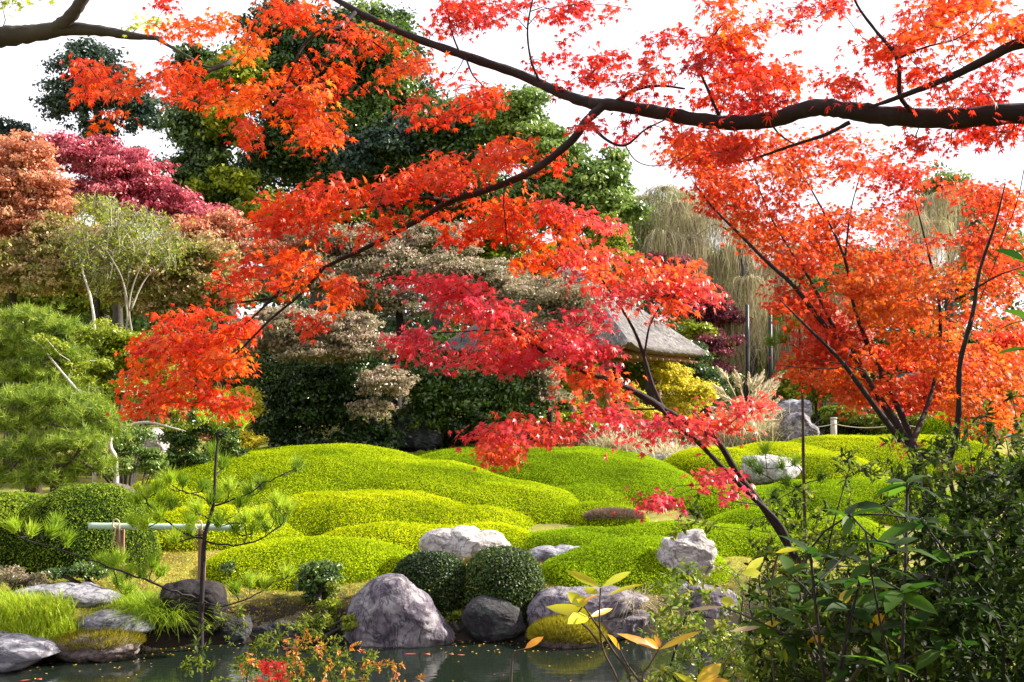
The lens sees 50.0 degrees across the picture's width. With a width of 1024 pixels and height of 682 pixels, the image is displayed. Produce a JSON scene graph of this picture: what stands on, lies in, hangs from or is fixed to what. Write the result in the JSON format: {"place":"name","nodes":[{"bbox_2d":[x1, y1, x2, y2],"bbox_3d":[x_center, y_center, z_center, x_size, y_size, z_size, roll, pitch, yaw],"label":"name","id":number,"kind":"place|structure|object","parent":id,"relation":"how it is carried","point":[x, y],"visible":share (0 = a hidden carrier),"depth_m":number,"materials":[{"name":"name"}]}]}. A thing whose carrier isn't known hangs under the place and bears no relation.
{"place":"outdoors","nodes":[
{"label":"outdoors","id":0,"kind":"place"},
{"bbox_2d":[0,618,920,681],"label":"pond water","id":1,"kind":"structure","parent":0,"point":[493,664],"depth_m":9.97,"materials":[{"name":"black liquid"}]},
{"bbox_2d":[0,372,1023,681],"bbox_3d":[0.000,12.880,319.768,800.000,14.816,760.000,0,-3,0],"label":"ground","id":2,"kind":"structure","parent":0,"point":[172,640],"depth_m":11.74,"materials":[{"name":"plant"}]},
{"bbox_2d":[0,564,50,591],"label":"berry shrub","id":3,"kind":"object","parent":2,"relation":"on","point":[17,578],"visible":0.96,"depth_m":11.27,"materials":[{"name":"brown plant"}]},
{"bbox_2d":[0,631,61,672],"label":"rock","id":4,"kind":"object","parent":2,"relation":"on","point":[19,651],"visible":0.98,"depth_m":9.74,"materials":[{"name":"stone"}]},
{"bbox_2d":[0,584,83,639],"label":"grass","id":5,"kind":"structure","parent":2,"relation":"on","point":[27,608],"depth_m":10.41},
{"bbox_2d":[0,128,90,464],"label":"maple tree","id":6,"kind":"object","parent":2,"relation":"on","point":[30,199],"visible":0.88,"depth_m":21.75,"materials":[{"name":"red plant"}]},
{"bbox_2d":[0,300,108,491],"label":"cloud pine","id":7,"kind":"object","parent":2,"relation":"on","point":[15,346],"visible":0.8,"depth_m":16.63,"materials":[{"name":"green plant"}]},
{"bbox_2d":[11,582,120,607],"bbox_3d":[-4.489,2.585,11.069,1.111,0.269,0.696,0,-3,0],"label":"rock","id":8,"kind":"object","parent":2,"relation":"on","point":[91,589],"visible":0.68,"depth_m":10.91,"materials":[{"name":"stone"}]},
{"bbox_2d":[0,422,135,491],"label":"cloud pine","id":9,"kind":"object","parent":2,"relation":"on","point":[26,452],"visible":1,"depth_m":14.53,"materials":[{"name":"green plant"}]},
{"bbox_2d":[0,378,135,493],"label":"cloud pine","id":10,"kind":"object","parent":2,"relation":"on","point":[74,409],"visible":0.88,"depth_m":15.12,"materials":[{"name":"green plant"}]},
{"bbox_2d":[41,561,113,583],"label":"green shrub","id":11,"kind":"object","parent":2,"relation":"on","point":[84,570],"visible":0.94,"depth_m":11.64,"materials":[{"name":"green plant"}]},
{"bbox_2d":[0,481,162,578],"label":"azalea mound","id":12,"kind":"object","parent":2,"relation":"on","point":[83,506],"visible":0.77,"depth_m":12.40,"materials":[{"name":"plant"}]},
{"bbox_2d":[50,626,146,662],"bbox_3d":[-3.892,2.849,10.307,0.940,0.331,0.702,0,-3,0],"label":"mossy rock","id":13,"kind":"object","parent":2,"relation":"on","point":[97,646],"visible":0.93,"depth_m":10.09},
{"bbox_2d":[28,36,172,326],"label":"evergreen tree","id":14,"kind":"object","parent":2,"relation":"on","point":[58,104],"visible":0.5,"depth_m":44.10,"materials":[{"name":"green plant"}]},
{"bbox_2d":[32,332,200,482],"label":"pine tree","id":15,"kind":"object","parent":2,"relation":"on","point":[87,380],"visible":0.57,"depth_m":16.14,"materials":[{"name":"green plant"}]},
{"bbox_2d":[0,0,235,80],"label":"maple tree","id":16,"kind":"object","parent":2,"relation":"on","point":[65,24],"visible":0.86,"depth_m":6.27,"materials":[{"name":"brown plant"}]},
{"bbox_2d":[77,609,158,633],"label":"rock","id":17,"kind":"object","parent":2,"relation":"on","point":[97,617],"visible":0.48,"depth_m":10.49,"materials":[{"name":"stone"}]},
{"bbox_2d":[42,317,196,485],"bbox_3d":[-6.324,1.137,17.712,2.605,3.043,1.449,0,-3,0],"label":"green shrub","id":18,"kind":"object","parent":2,"relation":"on","point":[106,342],"visible":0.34,"depth_m":17.54,"materials":[{"name":"yellow plant"}]},
{"bbox_2d":[0,267,240,327],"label":"evergreen tree","id":19,"kind":"object","parent":2,"relation":"on","point":[79,305],"visible":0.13,"depth_m":32.45,"materials":[{"name":"green plant"}]},
{"bbox_2d":[48,190,204,480],"bbox_3d":[-7.009,0.036,19.969,2.619,5.416,2.810,1,-3,-19],"label":"tree","id":20,"kind":"object","parent":2,"relation":"on","point":[122,241],"visible":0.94,"depth_m":19.78,"materials":[{"name":"green plant"}]},
{"bbox_2d":[89,420,168,493],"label":"green shrub","id":21,"kind":"object","parent":2,"relation":"on","point":[151,460],"visible":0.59,"depth_m":16.43,"materials":[{"name":"green plant"}]},
{"bbox_2d":[24,129,242,425],"bbox_3d":[-9.069,-1.203,26.951,5.837,8.080,3.080,0,-3,8],"label":"maple tree","id":22,"kind":"object","parent":2,"relation":"on","point":[129,175],"visible":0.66,"depth_m":26.68,"materials":[{"name":"red plant"}]},
{"bbox_2d":[14,221,260,475],"bbox_3d":[-7.134,0.281,20.953,4.652,5.155,2.466,0,-3,0],"label":"maple tree","id":23,"kind":"object","parent":2,"relation":"on","point":[179,285],"visible":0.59,"depth_m":20.73,"materials":[{"name":"green plant"}]},
{"bbox_2d":[78,577,212,637],"bbox_3d":[-3.638,2.594,10.924,1.756,0.443,1.802,0,-3,0],"label":"grass clump","id":24,"kind":"object","parent":2,"relation":"on","point":[144,604],"visible":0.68,"depth_m":10.74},
{"bbox_2d":[0,383,313,649],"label":"young pine","id":25,"kind":"object","parent":2,"relation":"on","point":[281,506],"visible":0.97,"depth_m":10.62,"materials":[{"name":"green plant"}]},
{"bbox_2d":[88,519,240,589],"bbox_3d":[-3.631,2.312,11.500,1.558,0.924,0.164,0,-3,-6],"label":"bamboo rail","id":26,"kind":"object","parent":2,"relation":"on","point":[119,528],"visible":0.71,"depth_m":11.47,"materials":[{"name":"grey wood"}]},
{"bbox_2d":[155,408,230,472],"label":"mixed shrub","id":27,"kind":"object","parent":2,"relation":"on","point":[187,440],"visible":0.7,"depth_m":18.34,"materials":[{"name":"green plant"}]},
{"bbox_2d":[159,579,227,637],"bbox_3d":[-3.189,2.678,10.978,0.684,0.588,0.521,0,-3,0],"label":"rock","id":28,"kind":"object","parent":2,"relation":"on","point":[215,592],"visible":0.7,"depth_m":10.78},
{"bbox_2d":[180,623,234,681],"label":"water side plant","id":29,"kind":"object","parent":2,"relation":"on","point":[199,660],"visible":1,"depth_m":5.13,"materials":[{"name":"green plant"}]},
{"bbox_2d":[150,37,272,396],"bbox_3d":[-9.483,-3.410,35.007,4.603,12.718,3.306,-3,-4,42],"label":"evergreen tree","id":30,"kind":"object","parent":2,"relation":"on","point":[207,171],"visible":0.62,"depth_m":34.55,"materials":[{"name":"green plant"}]},
{"bbox_2d":[142,206,303,407],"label":"maple tree","id":31,"kind":"object","parent":2,"relation":"on","point":[224,226],"visible":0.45,"depth_m":23.73,"materials":[{"name":"orange plant"}]},
{"bbox_2d":[200,427,249,457],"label":"conifer shrub","id":32,"kind":"object","parent":2,"relation":"on","point":[230,439],"visible":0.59,"depth_m":18.64,"materials":[{"name":"green plant"}]},
{"bbox_2d":[154,503,304,551],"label":"azalea mound","id":33,"kind":"object","parent":2,"relation":"on","point":[174,516],"visible":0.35,"depth_m":13.98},
{"bbox_2d":[218,615,252,642],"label":"rock","id":34,"kind":"object","parent":2,"relation":"on","point":[238,637],"visible":0.63,"depth_m":10.87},
{"bbox_2d":[217,384,268,449],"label":"yellow shrub","id":35,"kind":"object","parent":2,"relation":"on","point":[249,439],"visible":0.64,"depth_m":20.44,"materials":[{"name":"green plant"}]},
{"bbox_2d":[214,602,392,681],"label":"nandina shrub","id":36,"kind":"object","parent":2,"relation":"on","point":[259,641],"visible":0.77,"depth_m":5.36,"materials":[{"name":"green plant"}]},
{"bbox_2d":[196,534,412,590],"bbox_3d":[-2.368,2.693,13.110,2.718,0.763,2.578,0,-3,0],"label":"azalea mound","id":37,"kind":"object","parent":2,"relation":"on","point":[364,559],"visible":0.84,"depth_m":12.48,"materials":[{"name":"plant"}]},
{"bbox_2d":[291,558,346,612],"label":"camellia shrub","id":38,"kind":"object","parent":2,"relation":"on","point":[318,575],"visible":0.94,"depth_m":11.46,"materials":[{"name":"green plant"}]},
{"bbox_2d":[226,303,422,423],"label":"maple tree","id":39,"kind":"object","parent":2,"relation":"on","point":[353,336],"visible":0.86,"depth_m":21.07,"materials":[{"name":"brown plant"}]},
{"bbox_2d":[295,579,359,641],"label":"fern shrub","id":40,"kind":"object","parent":2,"relation":"on","point":[330,604],"visible":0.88,"depth_m":10.97,"materials":[{"name":"green plant"}]},
{"bbox_2d":[244,353,411,449],"bbox_3d":[-3.870,1.357,22.776,3.662,2.635,2.362,0,-3,0],"label":"evergreen hedge","id":41,"kind":"object","parent":2,"relation":"on","point":[305,395],"visible":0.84,"depth_m":22.24,"materials":[{"name":"green plant"}]},
{"bbox_2d":[237,628,425,681],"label":"nandina shrub","id":42,"kind":"object","parent":2,"relation":"on","point":[393,666],"visible":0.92,"depth_m":4.92,"materials":[{"name":"orange plant"}]},
{"bbox_2d":[214,0,456,316],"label":"evergreen tree","id":43,"kind":"object","parent":2,"relation":"on","point":[278,162],"visible":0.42,"depth_m":36.39,"materials":[{"name":"green plant"}]},
{"bbox_2d":[147,442,580,523],"bbox_3d":[-2.787,2.450,18.573,6.390,1.374,8.671,3,-4,-41],"label":"azalea mound","id":44,"kind":"object","parent":2,"relation":"on","point":[337,466],"visible":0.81,"depth_m":17.39,"materials":[{"name":"plant"}]},
{"bbox_2d":[246,488,536,536],"bbox_3d":[-2.039,2.654,16.412,5.070,0.881,3.677,0,-3,0],"label":"azalea mound","id":45,"kind":"object","parent":2,"relation":"on","point":[320,512],"visible":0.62,"depth_m":15.44,"materials":[{"name":"plant"}]},
{"bbox_2d":[188,310,596,430],"bbox_3d":[-3.736,0.956,31.591,12.785,3.612,4.618,0,-3,0],"label":"evergreen hedge","id":46,"kind":"object","parent":2,"relation":"on","point":[440,337],"visible":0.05,"depth_m":30.76,"materials":[{"name":"green plant"}]},
{"bbox_2d":[342,573,455,647],"bbox_3d":[-1.130,2.784,11.019,1.158,0.868,0.792,0,-3,0],"label":"rock","id":47,"kind":"object","parent":2,"relation":"on","point":[393,610],"visible":0.69,"depth_m":10.70,"materials":[{"name":"stone"}]},
{"bbox_2d":[245,219,573,451],"bbox_3d":[-2.200,0.031,24.447,7.410,5.699,3.490,1,-3,-11],"label":"maple tree","id":48,"kind":"object","parent":2,"relation":"on","point":[404,256],"visible":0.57,"depth_m":24.02,"materials":[{"name":"brown plant"}]},
{"bbox_2d":[394,415,442,451],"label":"rock","id":49,"kind":"object","parent":2,"relation":"on","point":[423,438],"visible":0.61,"depth_m":22.82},
{"bbox_2d":[328,84,510,335],"bbox_3d":[-2.737,-2.642,35.241,6.174,11.372,4.493,0,-3,0],"label":"evergreen tree","id":50,"kind":"object","parent":2,"relation":"on","point":[371,154],"visible":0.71,"depth_m":34.40,"materials":[{"name":"green plant"}]},
{"bbox_2d":[318,520,532,551],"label":"azalea mound","id":51,"kind":"object","parent":2,"relation":"on","point":[406,535],"visible":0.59,"depth_m":14.39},
{"bbox_2d":[392,548,466,618],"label":"azalea mound","id":52,"kind":"object","parent":2,"relation":"on","point":[438,577],"visible":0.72,"depth_m":11.36,"materials":[{"name":"green plant"}]},
{"bbox_2d":[245,182,622,406],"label":"evergreen tree","id":53,"kind":"object","parent":2,"relation":"on","point":[489,253],"visible":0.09,"depth_m":40.59,"materials":[{"name":"green plant"}]},
{"bbox_2d":[419,525,510,563],"bbox_3d":[-0.548,2.378,12.769,1.072,0.450,0.669,0,-3,0],"label":"rock","id":54,"kind":"object","parent":2,"relation":"on","point":[466,543],"visible":0.65,"depth_m":12.55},
{"bbox_2d":[391,347,572,453],"bbox_3d":[-0.746,1.433,23.526,4.166,2.577,2.704,0,-3,0],"label":"camellia shrub","id":55,"kind":"object","parent":2,"relation":"on","point":[463,399],"visible":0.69,"depth_m":22.84,"materials":[{"name":"green plant"}]},
{"bbox_2d":[461,594,525,641],"bbox_3d":[-0.187,2.822,11.116,0.658,0.500,0.516,0,-3,0],"label":"rock","id":56,"kind":"object","parent":2,"relation":"on","point":[486,618],"visible":0.92,"depth_m":10.90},
{"bbox_2d":[462,543,546,626],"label":"azalea mound","id":57,"kind":"object","parent":2,"relation":"on","point":[513,575],"visible":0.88,"depth_m":11.27,"materials":[{"name":"green plant"}]},
{"bbox_2d":[17,224,1023,391],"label":"distant wood","id":58,"kind":"object","parent":2,"relation":"on","point":[139,324],"visible":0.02,"depth_m":48.07,"materials":[{"name":"green plant"}]},
{"bbox_2d":[59,0,1023,426],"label":"maple tree","id":59,"kind":"object","parent":2,"relation":"on","point":[987,112],"visible":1,"depth_m":5.02,"materials":[{"name":"red plant"}]},
{"bbox_2d":[474,277,613,446],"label":"maple tree","id":60,"kind":"object","parent":2,"relation":"on","point":[547,299],"visible":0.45,"depth_m":23.09,"materials":[{"name":"brown plant"}]},
{"bbox_2d":[411,445,701,509],"bbox_3d":[0.461,2.569,20.931,6.075,1.112,7.878,0,-3,0],"label":"azalea mound","id":61,"kind":"object","parent":2,"relation":"on","point":[583,473],"visible":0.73,"depth_m":19.06,"materials":[{"name":"plant"}]},
{"bbox_2d":[471,83,654,411],"bbox_3d":[1.520,-2.433,33.084,5.573,10.815,3.231,0,-3,0],"label":"camphor tree","id":62,"kind":"object","parent":2,"relation":"on","point":[600,185],"visible":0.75,"depth_m":32.56,"materials":[{"name":"green plant"}]},
{"bbox_2d":[526,614,608,647],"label":"mossy rock","id":63,"kind":"object","parent":2,"relation":"on","point":[556,631],"visible":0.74,"depth_m":10.66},
{"bbox_2d":[433,266,707,438],"bbox_3d":[1.589,0.478,27.512,5.470,4.698,5.469,-2,-3,29],"label":"thatched shelter","id":64,"kind":"object","parent":2,"relation":"on","point":[664,342],"visible":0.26,"depth_m":26.40,"materials":[{"name":"plant"}]},
{"bbox_2d":[533,363,609,444],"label":"yellow shrub","id":65,"kind":"object","parent":2,"relation":"on","point":[566,387],"visible":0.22,"depth_m":24.18,"materials":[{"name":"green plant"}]},
{"bbox_2d":[526,585,649,640],"bbox_3d":[0.774,2.826,11.220,1.323,0.646,0.712,0,-3,0],"label":"rock","id":66,"kind":"object","parent":2,"relation":"on","point":[543,599],"visible":0.49,"depth_m":10.99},
{"bbox_2d":[547,570,643,681],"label":"yellow leaf plant","id":67,"kind":"object","parent":2,"relation":"on","point":[576,612],"visible":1,"depth_m":3.96,"materials":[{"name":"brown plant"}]},
{"bbox_2d":[370,192,832,650],"bbox_3d":[0.432,0.845,5.272,2.307,3.237,1.299,1,-3,-20],"label":"maple tree","id":68,"kind":"object","parent":2,"relation":"on","point":[559,348],"visible":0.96,"depth_m":5.17,"materials":[{"name":"red plant"}]},
{"bbox_2d":[565,500,650,526],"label":"azalea mound","id":69,"kind":"object","parent":2,"relation":"on","point":[594,513],"visible":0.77,"depth_m":15.77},
{"bbox_2d":[580,211,653,431],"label":"tree","id":70,"kind":"object","parent":2,"relation":"on","point":[616,241],"visible":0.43,"depth_m":29.98,"materials":[{"name":"green plant"}]},
{"bbox_2d":[569,422,664,454],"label":"grass clump","id":71,"kind":"object","parent":2,"relation":"on","point":[607,442],"visible":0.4,"depth_m":24.61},
{"bbox_2d":[540,534,732,596],"bbox_3d":[1.435,2.689,12.886,2.424,0.810,2.477,0,-3,0],"label":"azalea mound","id":72,"kind":"object","parent":2,"relation":"on","point":[601,562],"visible":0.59,"depth_m":12.16,"materials":[{"name":"plant"}]},
{"bbox_2d":[599,183,704,418],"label":"weeping tree","id":73,"kind":"object","parent":2,"relation":"on","point":[647,226],"visible":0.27,"depth_m":35.67,"materials":[{"name":"green plant"}]},
{"bbox_2d":[607,631,700,681],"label":"yellow leaf plant","id":74,"kind":"object","parent":2,"relation":"on","point":[649,642],"visible":1,"depth_m":3.94,"materials":[{"name":"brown plant"}]},
{"bbox_2d":[522,519,809,558],"bbox_3d":[1.976,2.754,14.627,4.269,0.755,2.231,0,-3,0],"label":"azalea mound","id":75,"kind":"object","parent":2,"relation":"on","point":[729,544],"visible":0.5,"depth_m":14.21,"materials":[{"name":"plant"}]},
{"bbox_2d":[578,316,785,413],"bbox_3d":[5.980,0.866,37.938,9.484,4.073,5.350,0,-3,0],"label":"evergreen hedge","id":76,"kind":"object","parent":2,"relation":"on","point":[637,371],"visible":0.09,"depth_m":37.68,"materials":[{"name":"green plant"}]},
{"bbox_2d":[647,359,719,448],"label":"yellow shrub","id":77,"kind":"object","parent":2,"relation":"on","point":[672,377],"visible":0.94,"depth_m":26.77,"materials":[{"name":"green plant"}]},
{"bbox_2d":[655,529,716,579],"bbox_3d":[1.924,2.442,12.297,0.761,0.676,0.518,0,-3,0],"label":"rock","id":78,"kind":"object","parent":2,"relation":"on","point":[697,546],"visible":0.56,"depth_m":12.10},
{"bbox_2d":[642,250,752,431],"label":"maple tree","id":79,"kind":"object","parent":2,"relation":"on","point":[727,314],"visible":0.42,"depth_m":31.46,"materials":[{"name":"red plant"}]},
{"bbox_2d":[637,557,759,681],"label":"azalea shrub","id":80,"kind":"object","parent":2,"relation":"on","point":[666,627],"visible":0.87,"depth_m":6.43,"materials":[{"name":"green plant"}]},
{"bbox_2d":[674,581,737,617],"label":"rock","id":81,"kind":"object","parent":2,"relation":"on","point":[698,601],"visible":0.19,"depth_m":11.65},
{"bbox_2d":[664,339,749,424],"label":"dark shrub","id":82,"kind":"object","parent":2,"relation":"on","point":[703,371],"visible":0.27,"depth_m":29.29,"materials":[{"name":"green plant"}]},
{"bbox_2d":[620,631,813,681],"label":"azalea shrub","id":83,"kind":"object","parent":2,"relation":"on","point":[667,674],"visible":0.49,"depth_m":4.91,"materials":[{"name":"green plant"}]},
{"bbox_2d":[640,194,806,424],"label":"weeping tree","id":84,"kind":"object","parent":2,"relation":"on","point":[691,244],"visible":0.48,"depth_m":32.67,"materials":[{"name":"green plant"}]},
{"bbox_2d":[663,441,835,485],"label":"azalea mound","id":85,"kind":"object","parent":2,"relation":"on","point":[686,461],"visible":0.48,"depth_m":20.85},
{"bbox_2d":[682,366,827,447],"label":"pampas grass","id":86,"kind":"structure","parent":2,"relation":"on","point":[765,425],"depth_m":24.59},
{"bbox_2d":[720,547,799,681],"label":"yellow leaf plant","id":87,"kind":"object","parent":2,"relation":"on","point":[752,570],"visible":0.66,"depth_m":4.16,"materials":[{"name":"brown plant"}]},
{"bbox_2d":[741,454,801,485],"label":"rock","id":88,"kind":"object","parent":2,"relation":"on","point":[773,474],"visible":0.58,"depth_m":18.90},
{"bbox_2d":[737,271,833,679],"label":"young pine","id":89,"kind":"object","parent":2,"relation":"on","point":[765,450],"visible":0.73,"depth_m":8.94,"materials":[{"name":"plant"}]},
{"bbox_2d":[666,446,906,679],"bbox_3d":[1.593,1.533,5.944,1.393,1.920,1.008,2,-4,-37],"label":"azalea shrub","id":90,"kind":"object","parent":2,"relation":"on","point":[835,536],"visible":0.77,"depth_m":5.81,"materials":[{"name":"green plant"}]},
{"bbox_2d":[687,589,886,681],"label":"yellow leaf plant","id":91,"kind":"object","parent":2,"relation":"on","point":[768,625],"visible":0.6,"depth_m":3.55,"materials":[{"name":"brown plant"}]},
{"bbox_2d":[706,506,889,555],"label":"azalea mound","id":92,"kind":"object","parent":2,"relation":"on","point":[739,516],"visible":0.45,"depth_m":14.87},
{"bbox_2d":[777,412,819,441],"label":"rock","id":93,"kind":"object","parent":2,"relation":"on","point":[794,419],"visible":0.62,"depth_m":24.09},
{"bbox_2d":[684,476,962,526],"bbox_3d":[4.982,2.685,17.913,4.765,0.925,3.871,0,-3,0],"label":"azalea mound","id":94,"kind":"object","parent":2,"relation":"on","point":[862,489],"visible":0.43,"depth_m":16.97,"materials":[{"name":"plant"}]},
{"bbox_2d":[766,349,889,434],"bbox_3d":[9.089,1.415,31.116,3.835,2.693,2.197,0,-3,0],"label":"green shrub","id":95,"kind":"object","parent":2,"relation":"on","point":[785,392],"visible":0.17,"depth_m":30.77,"materials":[{"name":"yellow plant"}]},
{"bbox_2d":[641,120,1023,574],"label":"maple tree","id":96,"kind":"object","parent":2,"relation":"on","point":[830,349],"visible":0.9,"depth_m":8.44,"materials":[{"name":"orange plant"}]},
{"bbox_2d":[811,405,890,435],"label":"azalea mound","id":97,"kind":"object","parent":2,"relation":"on","point":[843,430],"visible":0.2,"depth_m":30.77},
{"bbox_2d":[740,527,972,681],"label":"azalea shrub","id":98,"kind":"object","parent":2,"relation":"on","point":[914,643],"visible":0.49,"depth_m":4.09,"materials":[{"name":"green plant"}]},
{"bbox_2d":[739,475,1003,681],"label":"broadleaf plant","id":99,"kind":"object","parent":2,"relation":"on","point":[872,602],"visible":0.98,"depth_m":3.25,"materials":[{"name":"green plant"}]},
{"bbox_2d":[819,404,940,434],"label":"green shrub","id":100,"kind":"object","parent":2,"relation":"on","point":[861,419],"visible":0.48,"depth_m":29.89,"materials":[{"name":"yellow plant"}]},
{"bbox_2d":[802,189,978,371],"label":"weeping tree","id":101,"kind":"object","parent":2,"relation":"on","point":[939,221],"visible":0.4,"depth_m":37.95,"materials":[{"name":"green plant"}]},
{"bbox_2d":[779,433,1006,480],"bbox_3d":[7.555,2.534,22.386,5.922,1.254,7.187,0,-3,0],"label":"azalea mound","id":102,"kind":"object","parent":2,"relation":"on","point":[869,449],"visible":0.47,"depth_m":21.50,"materials":[{"name":"plant"}]},
{"bbox_2d":[782,318,1023,405],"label":"evergreen hedge","id":103,"kind":"object","parent":2,"relation":"on","point":[883,340],"visible":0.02,"depth_m":38.77,"materials":[{"name":"green plant"}]},
{"bbox_2d":[785,161,1023,410],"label":"evergreen tree","id":104,"kind":"object","parent":2,"relation":"on","point":[949,177],"visible":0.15,"depth_m":42.05,"materials":[{"name":"plant"}]},
{"bbox_2d":[861,316,1023,421],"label":"maple tree","id":105,"kind":"object","parent":2,"relation":"on","point":[1002,342],"visible":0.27,"depth_m":25.76,"materials":[{"name":"orange plant"}]},
{"bbox_2d":[873,388,1023,678],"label":"dark shrub","id":106,"kind":"object","parent":2,"relation":"on","point":[935,458],"visible":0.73,"depth_m":5.30,"materials":[{"name":"green plant"}]},
{"bbox_2d":[882,451,1023,681],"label":"dark shrub","id":107,"kind":"object","parent":2,"relation":"on","point":[997,562],"visible":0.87,"depth_m":3.58,"materials":[{"name":"green plant"}]},
{"bbox_2d":[0,0,1023,330],"label":"sky","id":108,"kind":"structure","parent":0,"point":[18,64],"materials":[{"name":"white"}]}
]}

